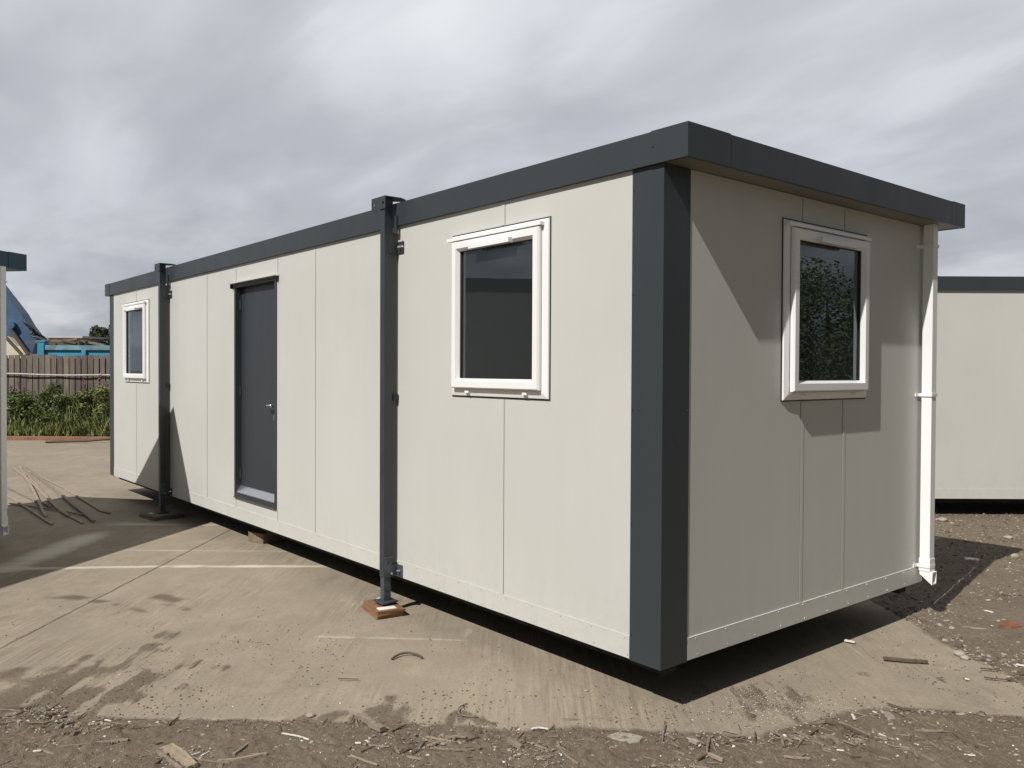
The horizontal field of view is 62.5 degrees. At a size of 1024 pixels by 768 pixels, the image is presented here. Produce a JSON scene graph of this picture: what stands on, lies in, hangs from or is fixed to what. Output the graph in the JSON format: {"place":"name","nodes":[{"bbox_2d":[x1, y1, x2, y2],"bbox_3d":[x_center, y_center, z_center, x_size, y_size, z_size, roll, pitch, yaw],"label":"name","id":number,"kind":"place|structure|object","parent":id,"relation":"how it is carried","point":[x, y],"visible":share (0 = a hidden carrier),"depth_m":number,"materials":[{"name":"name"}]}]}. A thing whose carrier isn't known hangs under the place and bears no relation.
{"place":"outdoors","nodes":[
{"label":"outdoors","id":0,"kind":"place"},
{"bbox_2d":[6,286,47,355],"bbox_3d":[-17.004,-2.504,29.170,2.237,3.076,0.790,0,1,0],"label":"tarpaulin","id":1,"kind":"object","parent":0,"point":[22,330],"visible":0.85,"depth_m":28.97,"materials":[{"name":"blue plastic"}]},
{"bbox_2d":[0,440,1023,767],"bbox_3d":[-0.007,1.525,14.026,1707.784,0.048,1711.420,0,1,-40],"label":"ground","id":2,"kind":"structure","parent":0,"point":[80,586],"depth_m":5.07,"materials":[{"name":"beige concrete"}]},
{"bbox_2d":[0,250,26,535],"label":"portable cabin","id":3,"kind":"object","parent":2,"relation":"on","point":[11,261],"visible":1,"depth_m":8.37,"materials":[{"name":"beige paint"}]},
{"bbox_2d":[7,389,35,421],"bbox_3d":[-12.812,0.787,22.115,1.619,1.322,0.823,0,1,4],"label":"shrub","id":4,"kind":"object","parent":2,"relation":"on","point":[19,402],"visible":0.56,"depth_m":21.96,"materials":[{"name":"green plant"}]},
{"bbox_2d":[7,487,36,501],"bbox_3d":[-6.818,1.529,11.732,0.029,0.016,1.743,-1,1,-42],"label":"batten","id":5,"kind":"object","parent":2,"relation":"on","point":[22,494],"visible":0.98,"depth_m":11.67,"materials":[{"name":"brown wood"}]},
{"bbox_2d":[7,495,53,524],"bbox_3d":[-6.052,1.552,10.550,0.044,0.016,2.772,0,1,-40],"label":"batten","id":6,"kind":"object","parent":2,"relation":"on","point":[32,511],"visible":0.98,"depth_m":10.31,"materials":[{"name":"brown wood"}]},
{"bbox_2d":[18,466,46,516],"bbox_3d":[-7.126,1.508,12.497,0.054,0.015,6.022,0,1,-33],"label":"batten","id":7,"kind":"object","parent":2,"relation":"on","point":[35,495],"visible":0.98,"depth_m":11.70,"materials":[{"name":"brown wood"}]},
{"bbox_2d":[28,382,63,426],"bbox_3d":[-12.319,0.676,22.271,0.765,1.438,1.320,0,1,-16],"label":"shrub","id":8,"kind":"object","parent":2,"relation":"on","point":[42,405],"visible":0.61,"depth_m":22.07,"materials":[{"name":"green plant"}]},
{"bbox_2d":[8,503,83,515],"bbox_3d":[-5.795,1.552,10.511,1.623,0.016,0.055,1,1,31],"label":"batten","id":9,"kind":"object","parent":2,"relation":"on","point":[46,508],"visible":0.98,"depth_m":10.51,"materials":[{"name":"brown wood"}]},
{"bbox_2d":[22,468,83,523],"bbox_3d":[-6.822,1.525,12.231,0.130,0.016,6.560,0,1,-36],"label":"batten","id":10,"kind":"object","parent":2,"relation":"on","point":[71,517],"visible":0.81,"depth_m":11.47,"materials":[{"name":"brown wood"}]},
{"bbox_2d":[12,467,70,515],"bbox_3d":[-7.005,1.511,12.419,0.066,0.016,5.955,0,1,-36],"label":"batten","id":11,"kind":"object","parent":10,"relation":"on","point":[45,495],"visible":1,"depth_m":11.61,"materials":[{"name":"brown wood"}]},
{"bbox_2d":[6,335,108,357],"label":"pale shed","id":12,"kind":"structure","parent":2,"relation":"on","point":[10,350],"depth_m":47.98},
{"bbox_2d":[6,354,109,410],"bbox_3d":[-13.501,0.261,23.093,7.600,2.150,0.170,0,1,0],"label":"timber fence","id":13,"kind":"object","parent":2,"relation":"on","point":[45,364],"visible":0.34,"depth_m":23.00,"materials":[{"name":"brown wood"}]},
{"bbox_2d":[7,373,109,375],"bbox_3d":[-13.399,-0.266,22.947,7.602,0.131,0.102,0,1,0],"label":"handrail pipe","id":14,"kind":"object","parent":13,"relation":"attached to","point":[62,374],"visible":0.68,"depth_m":22.92,"materials":[{"name":"metal"}]},
{"bbox_2d":[7,375,109,436],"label":"weeds","id":15,"kind":"object","parent":2,"relation":"on","point":[66,426],"visible":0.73,"depth_m":21.36,"materials":[{"name":"green plant"}]},
{"bbox_2d":[7,436,109,440],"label":"kerb","id":16,"kind":"structure","parent":2,"relation":"on","point":[51,437],"depth_m":20.73,"materials":[{"name":"grey concrete"}]},
{"bbox_2d":[35,392,83,429],"bbox_3d":[-11.721,0.812,22.007,0.755,1.214,1.548,1,1,34],"label":"shrub","id":17,"kind":"object","parent":2,"relation":"on","point":[59,402],"visible":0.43,"depth_m":21.81,"materials":[{"name":"green plant"}]},
{"bbox_2d":[25,467,95,521],"bbox_3d":[-6.656,1.513,12.248,0.050,0.015,6.414,0,1,-36],"label":"batten","id":18,"kind":"object","parent":2,"relation":"on","point":[88,516],"visible":1,"depth_m":11.40,"materials":[{"name":"brown wood"}]},
{"bbox_2d":[26,470,110,513],"bbox_3d":[-6.588,1.522,12.362,0.090,0.016,5.457,0,1,-39],"label":"batten","id":19,"kind":"object","parent":2,"relation":"on","point":[84,500],"visible":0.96,"depth_m":11.64,"materials":[{"name":"brown wood"}]},
{"bbox_2d":[35,340,109,358],"bbox_3d":[-13.644,-0.070,27.878,3.144,2.659,1.990,0,1,0],"label":"skip container","id":20,"kind":"object","parent":2,"relation":"on","point":[61,348],"visible":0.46,"depth_m":26.92,"materials":[{"name":"blue metal"}]},
{"bbox_2d":[27,341,56,344],"bbox_3d":[-15.278,-1.336,27.509,0.910,0.138,0.200,0,1,0],"label":"scrap board","id":21,"kind":"object","parent":20,"relation":"on","point":[36,342],"visible":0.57,"depth_m":27.41,"materials":[{"name":"wood"}]},
{"bbox_2d":[62,340,76,343],"bbox_3d":[-14.398,-1.365,27.541,0.456,0.130,0.200,0,1,0],"label":"scrap board","id":22,"kind":"object","parent":20,"relation":"on","point":[66,341],"visible":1,"depth_m":27.44,"materials":[{"name":"brown wood"}]},
{"bbox_2d":[65,338,79,340],"bbox_3d":[-14.700,-1.422,27.742,0.908,0.168,0.200,0,1,0],"label":"scrap board","id":23,"kind":"object","parent":20,"relation":"on","point":[74,339],"visible":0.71,"depth_m":27.64,"materials":[{"name":"brown wood"}]},
{"bbox_2d":[81,340,106,344],"bbox_3d":[-13.957,-1.357,28.163,0.766,0.184,0.200,0,1,0],"label":"scrap board","id":24,"kind":"object","parent":20,"relation":"on","point":[94,343],"visible":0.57,"depth_m":28.06,"materials":[{"name":"brown wood"}]},
{"bbox_2d":[45,438,109,442],"bbox_3d":[-10.052,1.320,20.054,1.928,0.152,0.102,0,1,-9],"label":"steel bar","id":25,"kind":"object","parent":2,"relation":"on","point":[68,441],"visible":0.78,"depth_m":19.98,"materials":[{"name":"brown metal"}]},
{"bbox_2d":[57,740,109,748],"bbox_3d":[-1.990,1.675,3.926,0.222,0.012,0.022,0,1,-17],"label":"stick","id":26,"kind":"object","parent":2,"relation":"on","point":[82,744],"visible":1,"depth_m":3.91,"materials":[{"name":"brown wood"}]},
{"bbox_2d":[71,389,98,422],"bbox_3d":[-11.167,0.753,22.183,0.713,1.322,1.346,0,1,0],"label":"shrub","id":27,"kind":"object","parent":2,"relation":"on","point":[80,395],"visible":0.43,"depth_m":21.93,"materials":[{"name":"green plant"}]},
{"bbox_2d":[85,385,109,430],"bbox_3d":[-10.558,0.697,21.958,0.730,1.389,1.444,0,1,-1],"label":"shrub","id":28,"kind":"object","parent":2,"relation":"on","point":[100,394],"visible":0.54,"depth_m":21.59,"materials":[{"name":"green plant"}]},
{"bbox_2d":[89,325,109,337],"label":"tree","id":29,"kind":"object","parent":2,"relation":"on","point":[96,331],"visible":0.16,"depth_m":51.53,"materials":[{"name":"green plant"}]},
{"bbox_2d":[99,325,109,344],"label":"tree","id":30,"kind":"object","parent":2,"relation":"on","point":[107,341],"visible":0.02,"depth_m":49.69,"materials":[{"name":"green plant"}]},
{"bbox_2d":[110,738,128,743],"bbox_3d":[-1.847,1.676,3.971,0.079,0.009,0.041,0,1,-20],"label":"bark piece","id":31,"kind":"object","parent":2,"relation":"on","point":[118,740],"visible":1,"depth_m":3.96,"materials":[{"name":"brown wood"}]},
{"bbox_2d":[139,509,183,520],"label":"packing boards","id":32,"kind":"object","parent":2,"relation":"on","point":[152,515],"visible":0.98,"depth_m":9.96,"materials":[{"name":"brown wood"}]},
{"bbox_2d":[105,121,964,674],"bbox_3d":[-1.355,0.078,9.123,3.270,2.961,10.526,0,1,-40],"label":"portable cabin","id":33,"kind":"object","parent":32,"relation":"on","point":[661,401],"visible":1,"depth_m":5.26,"materials":[{"name":"white metal"}]},
{"bbox_2d":[121,299,149,382],"bbox_3d":[-4.936,-0.550,11.067,0.135,1.069,1.040,0,1,-40],"label":"window","id":34,"kind":"structure","parent":33,"relation":"in","point":[136,368],"depth_m":11.03,"materials":[{"name":"white plastic"}]},
{"bbox_2d":[228,273,278,509],"bbox_3d":[-2.475,0.066,8.162,0.130,2.175,1.094,0,1,-40],"label":"door","id":35,"kind":"structure","parent":33,"relation":"in","point":[255,302],"depth_m":8.23,"materials":[{"name":"paint"}]},
{"bbox_2d":[447,216,550,400],"bbox_3d":[-0.101,-0.444,5.249,0.135,1.067,0.970,0,1,-40],"label":"window","id":36,"kind":"structure","parent":33,"relation":"in","point":[501,323],"depth_m":5.20,"materials":[{"name":"white plastic"}]},
{"bbox_2d":[780,217,871,401],"bbox_3d":[1.961,-0.436,5.216,0.980,1.072,0.135,0,1,-40],"label":"window","id":37,"kind":"structure","parent":33,"relation":"in","point":[826,270],"depth_m":5.18,"materials":[{"name":"white plastic"}]},
{"bbox_2d":[157,750,182,767],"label":"split board","id":38,"kind":"object","parent":2,"relation":"on","point":[171,761],"visible":1,"depth_m":3.77,"materials":[{"name":"brown wood"}]},
{"bbox_2d":[160,744,193,767],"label":"split board","id":39,"kind":"object","parent":2,"relation":"on","point":[180,757],"visible":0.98,"depth_m":3.80,"materials":[{"name":"brown wood"}]},
{"bbox_2d":[170,742,197,767],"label":"split board","id":40,"kind":"object","parent":2,"relation":"on","point":[186,754],"visible":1,"depth_m":3.81,"materials":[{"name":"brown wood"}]},
{"bbox_2d":[192,756,230,763],"bbox_3d":[-1.380,1.682,3.786,0.264,0.008,0.033,1,1,21],"label":"stick","id":41,"kind":"object","parent":2,"relation":"on","point":[197,759],"visible":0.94,"depth_m":3.77,"materials":[{"name":"brown wood"}]},
{"bbox_2d":[232,742,247,755],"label":"stick","id":42,"kind":"object","parent":2,"relation":"on","point":[241,748],"visible":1,"depth_m":3.87,"materials":[{"name":"brown wood"}]},
{"bbox_2d":[217,752,265,761],"bbox_3d":[-1.214,1.681,3.799,0.211,0.012,0.026,0,1,-22],"label":"stick","id":43,"kind":"object","parent":2,"relation":"on","point":[244,757],"visible":1,"depth_m":3.79,"materials":[{"name":"brown wood"}]},
{"bbox_2d":[248,529,285,543],"bbox_3d":[-2.507,1.561,8.725,0.240,0.100,0.340,1,1,36],"label":"sleeper block","id":44,"kind":"object","parent":2,"relation":"on","point":[260,536],"depth_m":8.60,"materials":[{"name":"brown wood"}]},
{"bbox_2d":[282,732,309,739],"bbox_3d":[-1.031,1.681,4.033,0.164,0.005,0.019,1,1,26],"label":"plastic shred","id":45,"kind":"object","parent":2,"relation":"on","point":[296,735],"visible":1,"depth_m":4.03,"materials":[{"name":"white plastic"}]},
{"bbox_2d":[285,743,307,748],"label":"stick","id":46,"kind":"object","parent":2,"relation":"on","point":[303,747],"visible":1,"depth_m":3.91,"materials":[{"name":"brown wood"}]},
{"bbox_2d":[307,713,314,717],"bbox_3d":[-1.024,1.684,4.293,0.045,0.022,0.040,0,1,-37],"label":"stone","id":47,"kind":"object","parent":2,"relation":"on","point":[310,715],"visible":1,"depth_m":4.28,"materials":[{"name":"beige stone"}]},
{"bbox_2d":[350,754,377,765],"bbox_3d":[-0.665,1.685,3.785,0.165,0.008,0.013,1,1,34],"label":"stick","id":48,"kind":"object","parent":2,"relation":"on","point":[364,760],"visible":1,"depth_m":3.78,"materials":[{"name":"brown wood"}]},
{"bbox_2d":[357,712,385,731],"bbox_3d":[-0.693,1.669,4.170,0.053,0.028,0.210,0,1,-37],"label":"wood offcut","id":49,"kind":"object","parent":2,"relation":"on","point":[368,720],"visible":1,"depth_m":4.15,"materials":[{"name":"beige wood"}]},
{"bbox_2d":[362,598,404,618],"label":"packing boards","id":50,"kind":"object","parent":2,"relation":"on","point":[376,610],"visible":0.73,"depth_m":6.04,"materials":[{"name":"brown wood"}]},
{"bbox_2d":[391,724,405,731],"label":"stick","id":51,"kind":"object","parent":2,"relation":"on","point":[397,728],"visible":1,"depth_m":4.12,"materials":[{"name":"brown wood"}]},
{"bbox_2d":[391,651,422,659],"bbox_3d":[-0.643,1.664,5.177,0.197,0.022,0.085,0,1,-6],"label":"bent stem","id":52,"kind":"object","parent":2,"relation":"on","point":[407,652],"visible":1,"depth_m":5.18,"materials":[{"name":"beige plant"}]},
{"bbox_2d":[426,735,455,742],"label":"stick","id":53,"kind":"object","parent":2,"relation":"on","point":[435,738],"visible":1,"depth_m":4.00,"materials":[{"name":"brown wood"}]},
{"bbox_2d":[427,735,465,746],"bbox_3d":[-0.313,1.684,3.995,0.204,0.008,0.050,0,1,-30],"label":"bark piece","id":54,"kind":"object","parent":2,"relation":"on","point":[443,740],"visible":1,"depth_m":3.99,"materials":[{"name":"brown wood"}]},
{"bbox_2d":[430,747,479,750],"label":"stick","id":55,"kind":"object","parent":2,"relation":"on","point":[450,749],"visible":1,"depth_m":3.89,"materials":[{"name":"brown wood"}]},
{"bbox_2d":[458,703,478,717],"bbox_3d":[-0.242,1.684,4.354,0.086,0.013,0.195,0,1,-21],"label":"wire loop","id":56,"kind":"object","parent":2,"relation":"on","point":[466,715],"visible":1,"depth_m":4.29,"materials":[{"name":"grey metal"}]},
{"bbox_2d":[0,706,948,760],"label":"wood litter","id":57,"kind":"object","parent":2,"relation":"on","point":[454,737],"visible":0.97,"depth_m":4.03,"materials":[{"name":"brown wood"}]},
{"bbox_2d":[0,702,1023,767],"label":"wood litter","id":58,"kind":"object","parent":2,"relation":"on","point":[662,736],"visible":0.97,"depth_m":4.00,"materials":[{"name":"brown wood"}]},
{"bbox_2d":[507,738,523,748],"bbox_3d":[0.017,1.681,3.949,0.036,0.018,0.094,0,1,-40],"label":"wood offcut","id":59,"kind":"object","parent":2,"relation":"on","point":[514,743],"visible":1,"depth_m":3.94,"materials":[{"name":"beige wood"}]},
{"bbox_2d":[557,741,578,764],"bbox_3d":[0.246,1.688,3.865,0.028,0.009,0.240,0,1,-20],"label":"stick","id":60,"kind":"object","parent":2,"relation":"on","point":[567,756],"visible":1,"depth_m":3.84,"materials":[{"name":"brown wood"}]},
{"bbox_2d":[607,732,642,743],"bbox_3d":[0.549,1.696,4.057,0.155,0.008,0.103,1,1,40],"label":"mortar patch","id":61,"kind":"object","parent":2,"relation":"on","point":[632,738],"visible":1,"depth_m":4.04,"materials":[{"name":"beige concrete"}]},
{"bbox_2d":[689,738,698,744],"bbox_3d":[0.862,1.684,3.982,0.032,0.018,0.045,0,1,-33],"label":"wood offcut","id":62,"kind":"object","parent":2,"relation":"on","point":[694,741],"visible":1,"depth_m":3.98,"materials":[{"name":"wood"}]},
{"bbox_2d":[696,753,707,760],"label":"stick","id":63,"kind":"object","parent":2,"relation":"on","point":[702,756],"visible":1,"depth_m":3.82,"materials":[{"name":"brown wood"}]},
{"bbox_2d":[706,735,710,752],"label":"stick","id":64,"kind":"object","parent":2,"relation":"on","point":[708,741],"visible":1,"depth_m":3.96,"materials":[{"name":"brown wood"}]},
{"bbox_2d":[707,752,723,761],"bbox_3d":[0.925,1.688,3.825,0.026,0.015,0.080,0,1,-40],"label":"wood offcut","id":65,"kind":"object","parent":2,"relation":"on","point":[715,756],"visible":1,"depth_m":3.82,"materials":[{"name":"beige wood"}]},
{"bbox_2d":[726,741,748,743],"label":"stick","id":66,"kind":"object","parent":2,"relation":"on","point":[737,742],"visible":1,"depth_m":3.99,"materials":[{"name":"brown wood"}]},
{"bbox_2d":[770,730,793,741],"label":"stick","id":67,"kind":"object","parent":2,"relation":"on","point":[782,736],"visible":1,"depth_m":4.05,"materials":[{"name":"brown wood"}]},
{"bbox_2d":[784,755,809,759],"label":"stick","id":68,"kind":"object","parent":2,"relation":"on","point":[794,757],"visible":1,"depth_m":3.82,"materials":[{"name":"brown wood"}]},
{"bbox_2d":[793,730,808,737],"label":"stick","id":69,"kind":"object","parent":2,"relation":"on","point":[797,732],"visible":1,"depth_m":4.08,"materials":[{"name":"brown wood"}]},
{"bbox_2d":[812,740,824,746],"bbox_3d":[1.444,1.691,3.977,0.022,0.010,0.060,0,1,-40],"label":"split board","id":70,"kind":"object","parent":2,"relation":"on","point":[815,741],"visible":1,"depth_m":3.98,"materials":[{"name":"brown wood"}]},
{"bbox_2d":[816,735,829,738],"bbox_3d":[1.492,1.691,4.048,0.062,0.008,0.042,0,1,-1],"label":"split board","id":71,"kind":"object","parent":2,"relation":"on","point":[825,736],"visible":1,"depth_m":4.04,"materials":[{"name":"brown wood"}]},
{"bbox_2d":[827,734,840,744],"bbox_3d":[1.535,1.689,4.016,0.025,0.013,0.098,0,1,-9],"label":"split board","id":72,"kind":"object","parent":2,"relation":"on","point":[835,739],"visible":1,"depth_m":4.01,"materials":[{"name":"brown wood"}]},
{"bbox_2d":[825,720,867,737],"bbox_3d":[1.644,1.686,4.142,0.039,0.016,0.229,0,1,-40],"label":"stick","id":73,"kind":"object","parent":2,"relation":"on","point":[846,727],"visible":1,"depth_m":4.15,"materials":[{"name":"brown wood"}]},
{"bbox_2d":[838,721,871,736],"bbox_3d":[1.682,1.690,4.142,0.034,0.008,0.178,0,1,-29],"label":"stick","id":74,"kind":"object","parent":2,"relation":"on","point":[862,731],"visible":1,"depth_m":4.13,"materials":[{"name":"brown wood"}]},
{"bbox_2d":[883,711,894,720],"bbox_3d":[1.928,1.696,4.305,0.050,0.006,0.121,1,1,15],"label":"tile shard","id":75,"kind":"object","parent":2,"relation":"on","point":[889,716],"visible":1,"depth_m":4.31,"materials":[{"name":"beige ceramic"}]},
{"bbox_2d":[887,703,914,710],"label":"stick","id":76,"kind":"object","parent":2,"relation":"on","point":[900,707],"visible":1,"depth_m":4.41,"materials":[{"name":"brown wood"}]},
{"bbox_2d":[883,656,927,662],"bbox_3d":[2.390,1.675,5.128,0.251,0.015,0.036,0,1,14],"label":"plank shard","id":77,"kind":"object","parent":2,"relation":"on","point":[904,659],"visible":1,"depth_m":5.12,"materials":[{"name":"brown wood"}]},
{"bbox_2d":[909,744,917,757],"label":"stick","id":78,"kind":"object","parent":2,"relation":"on","point":[913,750],"visible":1,"depth_m":3.90,"materials":[{"name":"brown wood"}]},
{"bbox_2d":[916,751,934,761],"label":"stick","id":79,"kind":"object","parent":2,"relation":"on","point":[923,755],"visible":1,"depth_m":3.84,"materials":[{"name":"brown wood"}]},
{"bbox_2d":[938,517,947,521],"bbox_3d":[5.114,1.612,10.023,0.113,0.055,0.100,1,1,21],"label":"stone","id":80,"kind":"object","parent":2,"relation":"on","point":[942,519],"visible":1,"depth_m":9.99,"materials":[{"name":"beige stone"}]},
{"bbox_2d":[953,650,965,656],"bbox_3d":[2.794,1.684,5.264,0.082,0.039,0.070,0,1,-11],"label":"stone","id":81,"kind":"object","parent":2,"relation":"on","point":[957,652],"visible":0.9,"depth_m":5.25,"materials":[{"name":"beige stone"}]},
{"bbox_2d":[951,732,977,746],"bbox_3d":[2.150,1.694,4.031,0.028,0.008,0.167,0,1,-15],"label":"stick","id":82,"kind":"object","parent":2,"relation":"on","point":[957,736],"visible":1,"depth_m":4.01,"materials":[{"name":"brown wood"}]},
{"bbox_2d":[959,654,970,659],"bbox_3d":[2.794,1.685,5.206,0.062,0.035,0.076,0,1,-4],"label":"stone","id":83,"kind":"object","parent":2,"relation":"on","point":[964,657],"visible":1,"depth_m":5.19,"materials":[{"name":"beige stone"}]},
{"bbox_2d":[964,557,979,560],"bbox_3d":[4.309,1.639,7.907,0.115,0.016,0.101,1,1,21],"label":"plastic shred","id":84,"kind":"object","parent":2,"relation":"on","point":[972,559],"visible":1,"depth_m":7.88,"materials":[{"name":"grey plastic"}]},
{"bbox_2d":[935,276,1023,502],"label":"portable cabin","id":85,"kind":"object","parent":2,"relation":"on","point":[979,451],"visible":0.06,"depth_m":10.34,"materials":[{"name":"white metal"}]},
{"bbox_2d":[980,667,1000,670],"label":"stick","id":86,"kind":"object","parent":2,"relation":"on","point":[991,669],"visible":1,"depth_m":4.98,"materials":[{"name":"brown wood"}]},
{"bbox_2d":[984,677,1009,679],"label":"stick","id":87,"kind":"object","parent":2,"relation":"on","point":[996,678],"visible":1,"depth_m":4.83,"materials":[{"name":"brown wood"}]},
{"bbox_2d":[998,620,1020,628],"bbox_3d":[3.453,1.672,5.846,0.194,0.020,0.126,0,1,-40],"label":"rusty plate","id":88,"kind":"object","parent":2,"relation":"on","point":[1010,624],"visible":1,"depth_m":5.83,"materials":[{"name":"metal"}]},
{"bbox_2d":[1010,553,1019,557],"bbox_3d":[4.819,1.644,8.093,0.088,0.045,0.080,-1,1,-45],"label":"stone","id":89,"kind":"object","parent":2,"relation":"on","point":[1014,555],"visible":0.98,"depth_m":8.07,"materials":[{"name":"beige stone"}]},
{"bbox_2d":[0,706,1023,767],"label":"gravel","id":90,"kind":"structure","parent":0,"point":[660,739],"depth_m":4.03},
{"bbox_2d":[0,598,1023,726],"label":"gravel","id":91,"kind":"structure","parent":0,"point":[452,692],"depth_m":4.58,"materials":[{"name":"grey gravel"}]},
{"bbox_2d":[0,0,1023,335],"label":"sky","id":92,"kind":"structure","parent":0,"point":[136,135],"materials":[{"name":"grey"}]},
{"bbox_2d":[645,688,900,739],"bbox_3d":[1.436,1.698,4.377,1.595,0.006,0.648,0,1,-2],"label":"gravel","id":93,"kind":"structure","parent":0,"point":[766,705],"depth_m":4.46,"materials":[{"name":"grey gravel"}]},
{"bbox_2d":[870,511,1023,715],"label":"gravel","id":94,"kind":"structure","parent":0,"point":[950,627],"depth_m":6.41,"materials":[{"name":"gravel"}]}
]}

